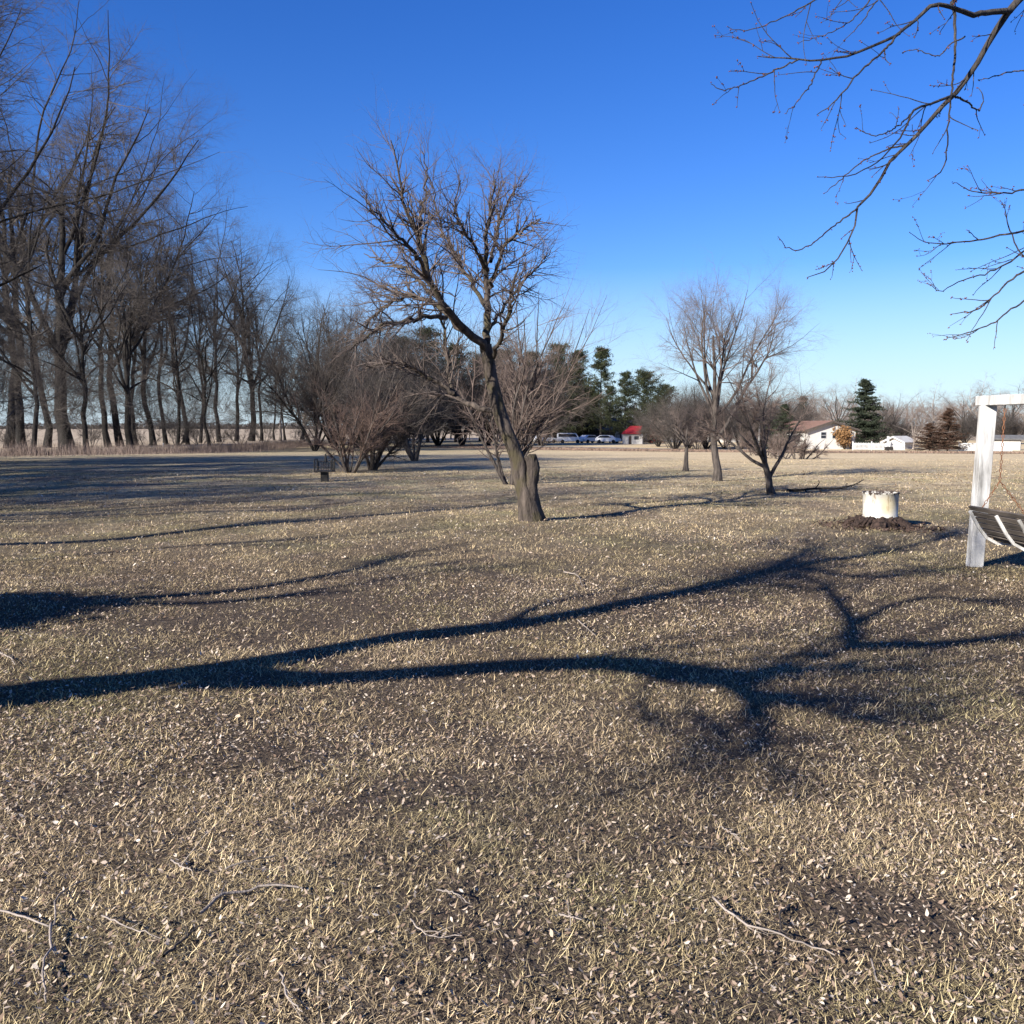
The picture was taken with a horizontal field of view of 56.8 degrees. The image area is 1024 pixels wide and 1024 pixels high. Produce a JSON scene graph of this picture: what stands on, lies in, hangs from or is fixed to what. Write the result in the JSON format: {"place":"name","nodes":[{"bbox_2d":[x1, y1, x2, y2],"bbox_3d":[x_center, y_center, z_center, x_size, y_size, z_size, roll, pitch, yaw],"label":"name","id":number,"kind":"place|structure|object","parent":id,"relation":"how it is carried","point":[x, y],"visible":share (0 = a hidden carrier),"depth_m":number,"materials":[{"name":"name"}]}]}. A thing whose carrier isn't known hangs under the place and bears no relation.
{"place":"outdoors","nodes":[
{"label":"outdoors","id":0,"kind":"place"},
{"bbox_2d":[0,426,1023,1023],"bbox_3d":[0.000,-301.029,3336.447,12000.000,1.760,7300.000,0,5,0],"label":"ground","id":1,"kind":"structure","parent":0,"point":[454,458],"depth_m":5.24,"materials":[{"name":"beige plant"}]},
{"bbox_2d":[0,0,73,211],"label":"tall bare tree","id":2,"kind":"object","parent":1,"relation":"on","point":[4,25],"visible":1,"depth_m":30.33,"materials":[{"name":"brown plant"}]},
{"bbox_2d":[0,879,85,926],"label":"fallen twig","id":3,"kind":"object","parent":1,"relation":"on","point":[23,916],"visible":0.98,"depth_m":3.06,"materials":[{"name":"beige wood"}]},
{"bbox_2d":[38,922,56,1002],"bbox_3d":[-1.349,1.317,2.776,0.049,0.029,0.459,-2,6,-23],"label":"fallen twig","id":4,"kind":"object","parent":1,"relation":"on","point":[49,950],"visible":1,"depth_m":2.76,"materials":[{"name":"grey wood"}]},
{"bbox_2d":[0,202,110,449],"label":"tall bare tree","id":5,"kind":"object","parent":1,"relation":"on","point":[38,339],"visible":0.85,"depth_m":94.14,"materials":[{"name":"brown plant"}]},
{"bbox_2d":[0,102,123,449],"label":"tall bare tree","id":6,"kind":"object","parent":1,"relation":"on","point":[6,186],"visible":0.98,"depth_m":37.09,"materials":[{"name":"brown plant"}]},
{"bbox_2d":[0,107,123,450],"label":"tall bare tree","id":7,"kind":"object","parent":1,"relation":"on","point":[55,214],"visible":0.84,"depth_m":52.08,"materials":[{"name":"brown plant"}]},
{"bbox_2d":[0,82,136,447],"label":"tall bare tree","id":8,"kind":"object","parent":1,"relation":"on","point":[18,259],"visible":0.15,"depth_m":138.32,"materials":[{"name":"brown plant"}]},
{"bbox_2d":[0,0,181,448],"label":"tall bare tree","id":9,"kind":"object","parent":1,"relation":"on","point":[21,435],"visible":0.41,"depth_m":124.85,"materials":[{"name":"brown plant"}]},
{"bbox_2d":[0,169,207,451],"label":"tall bare tree","id":10,"kind":"object","parent":1,"relation":"on","point":[83,353],"visible":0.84,"depth_m":98.04,"materials":[{"name":"brown plant"}]},
{"bbox_2d":[0,19,218,447],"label":"tall bare tree","id":11,"kind":"object","parent":1,"relation":"on","point":[48,441],"visible":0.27,"depth_m":141.14,"materials":[{"name":"brown plant"}]},
{"bbox_2d":[44,46,198,444],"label":"tall bare tree","id":12,"kind":"object","parent":1,"relation":"on","point":[133,366],"visible":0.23,"depth_m":154.09,"materials":[{"name":"brown plant"}]},
{"bbox_2d":[0,68,246,446],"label":"tall bare tree","id":13,"kind":"object","parent":1,"relation":"on","point":[105,427],"visible":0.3,"depth_m":144.49,"materials":[{"name":"brown plant"}]},
{"bbox_2d":[0,0,247,449],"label":"tall bare tree","id":14,"kind":"object","parent":1,"relation":"on","point":[71,236],"visible":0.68,"depth_m":112.27,"materials":[{"name":"brown plant"}]},
{"bbox_2d":[29,188,218,448],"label":"tall bare tree","id":15,"kind":"object","parent":1,"relation":"on","point":[128,334],"visible":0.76,"depth_m":109.22,"materials":[{"name":"brown plant"}]},
{"bbox_2d":[0,0,257,452],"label":"tall bare tree","id":16,"kind":"object","parent":1,"relation":"on","point":[31,76],"visible":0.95,"depth_m":44.48,"materials":[{"name":"brown plant"}]},
{"bbox_2d":[32,150,231,444],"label":"tall bare tree","id":17,"kind":"object","parent":1,"relation":"on","point":[164,439],"visible":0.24,"depth_m":164.27,"materials":[{"name":"brown plant"}]},
{"bbox_2d":[107,409,185,446],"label":"bare bush","id":18,"kind":"object","parent":1,"relation":"on","point":[136,434],"visible":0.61,"depth_m":151.28,"materials":[{"name":"brown plant"}]},
{"bbox_2d":[28,110,282,445],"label":"tall bare tree","id":19,"kind":"object","parent":1,"relation":"on","point":[143,354],"visible":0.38,"depth_m":154.61,"materials":[{"name":"brown plant"}]},
{"bbox_2d":[69,253,243,448],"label":"tall bare tree","id":20,"kind":"object","parent":1,"relation":"on","point":[176,388],"visible":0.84,"depth_m":117.30,"materials":[{"name":"brown plant"}]},
{"bbox_2d":[22,42,293,446],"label":"tall bare tree","id":21,"kind":"object","parent":1,"relation":"on","point":[117,424],"visible":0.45,"depth_m":149.00,"materials":[{"name":"brown plant"}]},
{"bbox_2d":[0,436,346,456],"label":"dry weeds","id":22,"kind":"object","parent":1,"relation":"on","point":[75,450],"visible":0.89,"depth_m":92.84,"materials":[{"name":"beige plant"}]},
{"bbox_2d":[99,119,295,442],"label":"tall bare tree","id":23,"kind":"object","parent":1,"relation":"on","point":[180,291],"visible":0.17,"depth_m":180.34,"materials":[{"name":"brown plant"}]},
{"bbox_2d":[131,173,296,442],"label":"tall bare tree","id":24,"kind":"object","parent":1,"relation":"on","point":[200,440],"visible":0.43,"depth_m":181.75,"materials":[{"name":"brown plant"}]},
{"bbox_2d":[134,258,305,446],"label":"tall bare tree","id":25,"kind":"object","parent":1,"relation":"on","point":[203,397],"visible":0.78,"depth_m":123.68,"materials":[{"name":"brown plant"}]},
{"bbox_2d":[115,179,329,440],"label":"tall bare tree","id":26,"kind":"object","parent":1,"relation":"on","point":[215,349],"visible":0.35,"depth_m":190.40,"materials":[{"name":"brown plant"}]},
{"bbox_2d":[163,226,303,440],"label":"tall bare tree","id":27,"kind":"object","parent":1,"relation":"on","point":[237,388],"visible":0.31,"depth_m":203.30,"materials":[{"name":"brown plant"}]},
{"bbox_2d":[212,408,258,444],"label":"bare bush","id":28,"kind":"object","parent":1,"relation":"on","point":[237,437],"visible":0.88,"depth_m":158.28,"materials":[{"name":"brown plant"}]},
{"bbox_2d":[174,196,316,440],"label":"tall bare tree","id":29,"kind":"object","parent":1,"relation":"on","point":[248,311],"visible":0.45,"depth_m":200.55,"materials":[{"name":"brown plant"}]},
{"bbox_2d":[199,883,301,914],"bbox_3d":[-0.885,1.263,3.166,0.339,0.033,0.130,-3,6,-30],"label":"fallen twig","id":30,"kind":"object","parent":1,"relation":"on","point":[206,908],"visible":1,"depth_m":3.17,"materials":[{"name":"grey wood"}]},
{"bbox_2d":[192,223,320,440],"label":"tall bare tree","id":31,"kind":"object","parent":1,"relation":"on","point":[260,416],"visible":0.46,"depth_m":201.01,"materials":[{"name":"brown plant"}]},
{"bbox_2d":[220,283,317,439],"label":"tall bare tree","id":32,"kind":"object","parent":1,"relation":"on","point":[284,435],"visible":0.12,"depth_m":216.87,"materials":[{"name":"brown plant"}]},
{"bbox_2d":[256,268,309,439],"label":"tall bare tree","id":33,"kind":"object","parent":1,"relation":"on","point":[274,421],"visible":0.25,"depth_m":216.13,"materials":[{"name":"brown plant"}]},
{"bbox_2d":[200,268,421,450],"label":"bush","id":34,"kind":"object","parent":1,"relation":"on","point":[279,399],"visible":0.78,"depth_m":118.00,"materials":[{"name":"brown plant"}]},
{"bbox_2d":[314,454,334,481],"bbox_3d":[-5.523,-1.253,27.924,0.543,0.924,0.485,0,5,0],"label":"pedestal grill","id":35,"kind":"object","parent":1,"relation":"on","point":[324,475],"visible":0.87,"depth_m":27.86,"materials":[{"name":"metal"}]},
{"bbox_2d":[257,284,440,447],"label":"bare tree","id":36,"kind":"object","parent":1,"relation":"on","point":[309,358],"visible":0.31,"depth_m":135.36,"materials":[{"name":"brown plant"}]},
{"bbox_2d":[287,363,414,472],"bbox_3d":[-5.497,-3.491,32.589,4.834,4.418,5.515,0,5,0],"label":"spreading shrub","id":37,"kind":"object","parent":1,"relation":"on","point":[367,448],"visible":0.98,"depth_m":32.22,"materials":[{"name":"brown plant"}]},
{"bbox_2d":[262,276,459,447],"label":"bare tree","id":38,"kind":"object","parent":1,"relation":"on","point":[410,347],"visible":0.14,"depth_m":140.31,"materials":[{"name":"brown plant"}]},
{"bbox_2d":[320,327,465,469],"bbox_3d":[-4.612,-4.058,34.497,5.170,6.168,6.498,-4,6,-34],"label":"leaning shrub","id":39,"kind":"object","parent":1,"relation":"on","point":[411,427],"visible":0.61,"depth_m":33.99,"materials":[{"name":"brown plant"}]},
{"bbox_2d":[330,318,471,460],"bbox_3d":[-5.432,-6.211,47.517,7.253,7.486,7.909,0,5,0],"label":"twin trunk tree","id":40,"kind":"object","parent":1,"relation":"on","point":[413,452],"visible":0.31,"depth_m":46.75,"materials":[{"name":"brown plant"}]},
{"bbox_2d":[268,75,579,521],"bbox_3d":[-1.105,-3.128,14.899,4.851,6.879,6.178,0,5,0],"label":"leaning tree","id":41,"kind":"object","parent":1,"relation":"on","point":[525,473],"visible":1,"depth_m":15.10,"materials":[{"name":"brown plant"}]},
{"bbox_2d":[409,324,444,441],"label":"pine tree","id":42,"kind":"object","parent":1,"relation":"on","point":[432,342],"visible":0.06,"depth_m":190.70,"materials":[{"name":"green plant"}]},
{"bbox_2d":[392,342,486,445],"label":"bare tree","id":43,"kind":"object","parent":1,"relation":"on","point":[437,441],"visible":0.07,"depth_m":157.38,"materials":[{"name":"brown plant"}]},
{"bbox_2d":[441,341,479,441],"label":"pine tree","id":44,"kind":"object","parent":1,"relation":"on","point":[458,361],"visible":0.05,"depth_m":191.46,"materials":[{"name":"green plant"}]},
{"bbox_2d":[410,333,521,446],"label":"bare tree","id":45,"kind":"object","parent":1,"relation":"on","point":[462,441],"visible":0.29,"depth_m":149.60,"materials":[{"name":"brown plant"}]},
{"bbox_2d":[428,324,543,444],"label":"bare tree","id":46,"kind":"object","parent":1,"relation":"on","point":[463,378],"visible":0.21,"depth_m":154.75,"materials":[{"name":"brown plant"}]},
{"bbox_2d":[0,469,1023,1023],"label":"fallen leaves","id":47,"kind":"object","parent":1,"relation":"on","point":[556,983],"visible":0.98,"depth_m":4.28,"materials":[{"name":"beige plant"}]},
{"bbox_2d":[0,420,1023,428],"bbox_3d":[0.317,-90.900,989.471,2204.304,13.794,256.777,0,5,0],"label":"treeline","id":48,"kind":"object","parent":1,"relation":"on","point":[143,426],"visible":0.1,"depth_m":973.10,"materials":[{"name":"brown plant"}]},
{"bbox_2d":[464,338,562,435],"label":"bare tree","id":49,"kind":"object","parent":1,"relation":"on","point":[530,374],"visible":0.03,"depth_m":162.30,"materials":[{"name":"brown plant"}]},
{"bbox_2d":[390,244,644,484],"bbox_3d":[0.579,-4.141,26.518,6.998,6.780,6.592,1,5,13],"label":"fan shrub","id":50,"kind":"object","parent":1,"relation":"on","point":[527,410],"visible":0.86,"depth_m":25.33,"materials":[{"name":"brown plant"}]},
{"bbox_2d":[506,362,615,445],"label":"bare tree","id":51,"kind":"object","parent":1,"relation":"on","point":[565,418],"visible":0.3,"depth_m":156.98,"materials":[{"name":"brown plant"}]},
{"bbox_2d":[544,342,581,437],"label":"pine tree","id":52,"kind":"object","parent":1,"relation":"on","point":[560,357],"visible":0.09,"depth_m":202.05,"materials":[{"name":"green plant"}]},
{"bbox_2d":[545,363,597,441],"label":"pine tree","id":53,"kind":"object","parent":1,"relation":"on","point":[571,429],"visible":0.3,"depth_m":191.43,"materials":[{"name":"green plant"}]},
{"bbox_2d":[564,349,595,436],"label":"pine tree","id":54,"kind":"object","parent":1,"relation":"on","point":[585,360],"visible":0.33,"depth_m":202.54,"materials":[{"name":"green plant"}]},
{"bbox_2d":[575,345,620,434],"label":"pine tree","id":55,"kind":"object","parent":1,"relation":"on","point":[603,364],"visible":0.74,"depth_m":191.51,"materials":[{"name":"green plant"}]},
{"bbox_2d":[589,385,628,442],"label":"pine tree","id":56,"kind":"object","parent":1,"relation":"on","point":[611,411],"visible":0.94,"depth_m":182.36,"materials":[{"name":"green plant"}]},
{"bbox_2d":[604,370,639,432],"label":"pine tree","id":57,"kind":"object","parent":1,"relation":"on","point":[626,375],"visible":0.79,"depth_m":192.01,"materials":[{"name":"green plant"}]},
{"bbox_2d":[621,426,642,443],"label":"roadside stand","id":58,"kind":"object","parent":1,"relation":"on","point":[628,433],"visible":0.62,"depth_m":171.61,"materials":[{"name":"white"}]},
{"bbox_2d":[615,366,669,441],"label":"pine tree","id":59,"kind":"object","parent":1,"relation":"on","point":[641,380],"visible":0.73,"depth_m":191.14,"materials":[{"name":"green plant"}]},
{"bbox_2d":[626,394,678,446],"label":"bare tree","id":60,"kind":"object","parent":1,"relation":"on","point":[642,423],"visible":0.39,"depth_m":149.16,"materials":[{"name":"brown plant"}]},
{"bbox_2d":[636,394,671,434],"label":"pine tree","id":61,"kind":"object","parent":1,"relation":"on","point":[656,401],"visible":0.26,"depth_m":182.03,"materials":[{"name":"green plant"}]},
{"bbox_2d":[628,384,724,448],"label":"bare tree","id":62,"kind":"object","parent":1,"relation":"on","point":[668,429],"visible":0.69,"depth_m":129.36,"materials":[{"name":"brown plant"}]},
{"bbox_2d":[651,402,701,470],"bbox_3d":[5.822,-2.813,33.477,2.490,2.737,1.860,-4,7,-38],"label":"young tree","id":63,"kind":"object","parent":1,"relation":"on","point":[687,442],"visible":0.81,"depth_m":33.40,"materials":[{"name":"brown plant"}]},
{"bbox_2d":[665,372,779,448],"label":"bare tree","id":64,"kind":"object","parent":1,"relation":"on","point":[705,444],"visible":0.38,"depth_m":132.47,"materials":[{"name":"brown plant"}]},
{"bbox_2d":[600,239,851,480],"bbox_3d":[6.587,-4.413,27.779,6.464,6.995,5.982,3,6,32],"label":"crabapple tree","id":65,"kind":"object","parent":1,"relation":"on","point":[717,471],"visible":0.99,"depth_m":27.52,"materials":[{"name":"brown plant"}]},
{"bbox_2d":[697,397,779,448],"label":"bare tree","id":66,"kind":"object","parent":1,"relation":"on","point":[744,430],"visible":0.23,"depth_m":132.83,"materials":[{"name":"brown plant"}]},
{"bbox_2d":[657,348,823,494],"bbox_3d":[5.205,-2.133,21.277,3.972,3.588,3.315,0,5,0],"label":"leaning lawn tree","id":67,"kind":"object","parent":1,"relation":"on","point":[762,455],"visible":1,"depth_m":21.57,"materials":[{"name":"brown plant"}]},
{"bbox_2d":[731,384,810,446],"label":"bare tree","id":68,"kind":"object","parent":1,"relation":"on","point":[793,411],"visible":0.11,"depth_m":148.35,"materials":[{"name":"brown plant"}]},
{"bbox_2d":[712,896,834,955],"bbox_3d":[0.812,1.329,3.019,0.057,0.030,0.464,-4,7,-40],"label":"fallen twig","id":69,"kind":"object","parent":1,"relation":"on","point":[738,918],"visible":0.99,"depth_m":3.02,"materials":[{"name":"beige wood"}]},
{"bbox_2d":[746,429,802,457],"bbox_3d":[15.500,-4.020,54.419,4.020,2.056,3.574,-3,6,-33],"label":"bare bush","id":70,"kind":"object","parent":1,"relation":"on","point":[781,442],"visible":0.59,"depth_m":54.58,"materials":[{"name":"brown plant"}]},
{"bbox_2d":[765,403,809,452],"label":"dark evergreen","id":71,"kind":"object","parent":1,"relation":"on","point":[785,407],"visible":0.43,"depth_m":103.33,"materials":[{"name":"green plant"}]},
{"bbox_2d":[753,383,825,425],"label":"bare tree","id":72,"kind":"object","parent":1,"relation":"on","point":[789,404],"visible":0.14,"depth_m":157.02,"materials":[{"name":"brown plant"}]},
{"bbox_2d":[767,428,833,458],"bbox_3d":[15.479,-3.817,52.054,3.050,2.096,3.676,-5,7,-41],"label":"bare bush","id":73,"kind":"object","parent":1,"relation":"on","point":[802,450],"visible":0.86,"depth_m":51.58,"materials":[{"name":"brown plant"}]},
{"bbox_2d":[769,420,861,448],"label":"white house","id":74,"kind":"structure","parent":1,"relation":"on","point":[824,431],"depth_m":133.59,"materials":[{"name":"white"}]},
{"bbox_2d":[775,475,865,492],"bbox_3d":[7.443,-0.720,22.992,2.345,0.490,0.526,0,5,0],"label":"fallen bough","id":75,"kind":"object","parent":1,"relation":"on","point":[804,489],"visible":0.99,"depth_m":23.00,"materials":[{"name":"brown wood"}]},
{"bbox_2d":[635,393,1023,436],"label":"woods","id":76,"kind":"object","parent":1,"relation":"on","point":[906,414],"visible":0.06,"depth_m":275.55,"materials":[{"name":"plant"}]},
{"bbox_2d":[806,379,881,424],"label":"bare tree","id":77,"kind":"object","parent":1,"relation":"on","point":[835,405],"visible":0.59,"depth_m":198.39,"materials":[{"name":"grey plant"}]},
{"bbox_2d":[831,425,856,448],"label":"rust leaved tree","id":78,"kind":"object","parent":1,"relation":"on","point":[843,434],"visible":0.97,"depth_m":132.68,"materials":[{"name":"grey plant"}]},
{"bbox_2d":[710,0,1023,349],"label":"maple tree","id":79,"kind":"object","parent":1,"relation":"on","point":[1006,13],"visible":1,"depth_m":4.36,"materials":[{"name":"brown plant"}]},
{"bbox_2d":[836,378,900,446],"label":"spruce tree","id":80,"kind":"object","parent":1,"relation":"on","point":[867,428],"visible":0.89,"depth_m":143.58,"materials":[{"name":"green plant"}]},
{"bbox_2d":[838,401,907,441],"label":"bare tree","id":81,"kind":"object","parent":1,"relation":"on","point":[888,421],"visible":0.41,"depth_m":172.74,"materials":[{"name":"grey plant"}]},
{"bbox_2d":[852,441,904,450],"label":"picket fence","id":82,"kind":"object","parent":1,"relation":"on","point":[891,444],"visible":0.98,"depth_m":126.72,"materials":[{"name":"white plastic"}]},
{"bbox_2d":[842,514,916,529],"bbox_3d":[5.867,0.164,15.196,1.129,0.241,1.156,0,5,0],"label":"bare soil patch","id":83,"kind":"object","parent":1,"relation":"on","point":[882,522],"visible":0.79,"depth_m":14.87,"materials":[{"name":"brown soil"}]},
{"bbox_2d":[862,486,899,518],"bbox_3d":[5.878,-0.164,15.204,0.567,0.504,0.653,-3,6,-32],"label":"planter","id":84,"kind":"object","parent":83,"relation":"on","point":[879,504],"visible":0.98,"depth_m":14.96,"materials":[{"name":"white ceramic"}]},
{"bbox_2d":[813,517,947,532],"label":"wood chips","id":85,"kind":"object","parent":1,"relation":"on","point":[907,530],"visible":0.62,"depth_m":14.79,"materials":[{"name":"brown wood"}]},
{"bbox_2d":[880,436,912,448],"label":"white garage","id":86,"kind":"structure","parent":1,"relation":"on","point":[904,439],"depth_m":136.22,"materials":[{"name":"white"}]},
{"bbox_2d":[889,416,926,437],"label":"bare tree","id":87,"kind":"object","parent":1,"relation":"on","point":[907,433],"visible":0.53,"depth_m":178.63,"materials":[{"name":"grey plant"}]},
{"bbox_2d":[885,396,946,449],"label":"pale trunk tree","id":88,"kind":"object","parent":1,"relation":"on","point":[916,422],"visible":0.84,"depth_m":126.82,"materials":[{"name":"grey plant"}]},
{"bbox_2d":[907,423,946,450],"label":"juniper shrub","id":89,"kind":"object","parent":1,"relation":"on","point":[930,440],"visible":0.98,"depth_m":121.14,"materials":[{"name":"brown plant"}]},
{"bbox_2d":[903,382,969,434],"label":"bare tree","id":90,"kind":"object","parent":1,"relation":"on","point":[926,409],"visible":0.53,"depth_m":213.47,"materials":[{"name":"brown plant"}]},
{"bbox_2d":[929,407,974,450],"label":"juniper tree","id":91,"kind":"object","parent":1,"relation":"on","point":[951,442],"visible":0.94,"depth_m":120.95,"materials":[{"name":"brown plant"}]},
{"bbox_2d":[938,411,977,442],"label":"bare tree","id":92,"kind":"object","parent":1,"relation":"on","point":[965,428],"visible":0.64,"depth_m":168.81,"materials":[{"name":"grey plant"}]},
{"bbox_2d":[927,369,1021,437],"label":"bare tree","id":93,"kind":"object","parent":1,"relation":"on","point":[966,408],"visible":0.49,"depth_m":193.90,"materials":[{"name":"brown plant"}]},
{"bbox_2d":[958,442,1012,450],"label":"vinyl fence","id":94,"kind":"object","parent":1,"relation":"on","point":[997,446],"visible":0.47,"depth_m":118.94,"materials":[{"name":"white plastic"}]},
{"bbox_2d":[965,394,1023,566],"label":"garden swing","id":95,"kind":"object","parent":1,"relation":"on","point":[981,522],"visible":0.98,"depth_m":10.69,"materials":[{"name":"white paint"}]},
{"bbox_2d":[971,408,1021,434],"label":"bare tree","id":96,"kind":"object","parent":1,"relation":"on","point":[1008,428],"visible":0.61,"depth_m":168.10,"materials":[{"name":"grey plant"}]},
{"bbox_2d":[994,435,1023,449],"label":"white shed","id":97,"kind":"structure","parent":1,"relation":"on","point":[1015,440],"depth_m":127.82,"materials":[{"name":"white"}]},
{"bbox_2d":[997,410,1023,434],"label":"bare tree","id":98,"kind":"object","parent":1,"relation":"on","point":[1019,430],"visible":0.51,"depth_m":170.89,"materials":[{"name":"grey plant"}]},
{"bbox_2d":[0,0,1023,425],"label":"sky","id":99,"kind":"structure","parent":0,"point":[617,97],"materials":[{"name":"blue"}]},
{"bbox_2d":[421,445,1023,453],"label":"verge","id":100,"kind":"structure","parent":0,"point":[689,451],"depth_m":124.59,"materials":[{"name":"brown plant"}]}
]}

